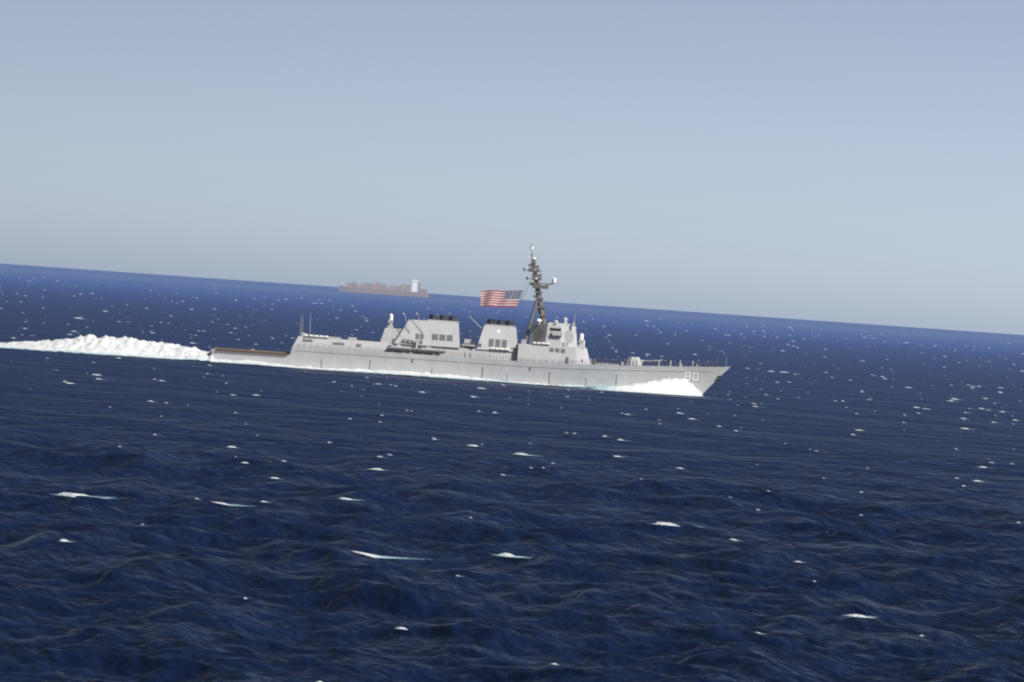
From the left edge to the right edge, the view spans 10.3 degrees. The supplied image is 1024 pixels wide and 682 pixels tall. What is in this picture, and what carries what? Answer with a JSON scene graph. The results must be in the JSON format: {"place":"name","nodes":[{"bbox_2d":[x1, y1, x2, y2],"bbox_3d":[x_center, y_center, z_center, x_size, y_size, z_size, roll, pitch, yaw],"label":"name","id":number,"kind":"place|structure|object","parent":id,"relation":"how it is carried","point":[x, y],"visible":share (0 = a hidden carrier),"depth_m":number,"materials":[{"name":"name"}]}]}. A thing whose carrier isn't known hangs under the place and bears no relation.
{"place":"outdoors","nodes":[
{"label":"outdoors","id":0,"kind":"place"},
{"bbox_2d":[0,263,1023,681],"bbox_3d":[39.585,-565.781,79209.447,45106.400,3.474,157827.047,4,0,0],"label":"sea","id":1,"kind":"structure","parent":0,"point":[160,565],"depth_m":704.04,"materials":[{"name":"liquid"}]},
{"bbox_2d":[0,334,702,395],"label":"ship's wake","id":2,"kind":"object","parent":1,"relation":"on","point":[107,345],"visible":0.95,"depth_m":1693.92,"materials":[{"name":"white liquid"}]},
{"bbox_2d":[339,280,428,297],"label":"container ship","id":3,"kind":"object","parent":1,"relation":"on","point":[382,289],"visible":0.97,"depth_m":27674.52,"materials":[{"name":"grey metal"}]},
{"bbox_2d":[211,245,729,393],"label":"destroyer","id":4,"kind":"object","parent":1,"relation":"on","point":[552,353],"visible":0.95,"depth_m":1694.05,"materials":[{"name":"grey metal"}]},
{"bbox_2d":[1,277,1023,681],"bbox_3d":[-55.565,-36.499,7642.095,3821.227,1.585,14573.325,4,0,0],"label":"whitecaps","id":5,"kind":"object","parent":1,"relation":"on","point":[475,445],"visible":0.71,"depth_m":915.22,"materials":[{"name":"liquid"}]},
{"bbox_2d":[0,0,1023,334],"label":"sky","id":6,"kind":"structure","parent":0,"point":[846,161],"materials":[{"name":"blue"}]}
]}

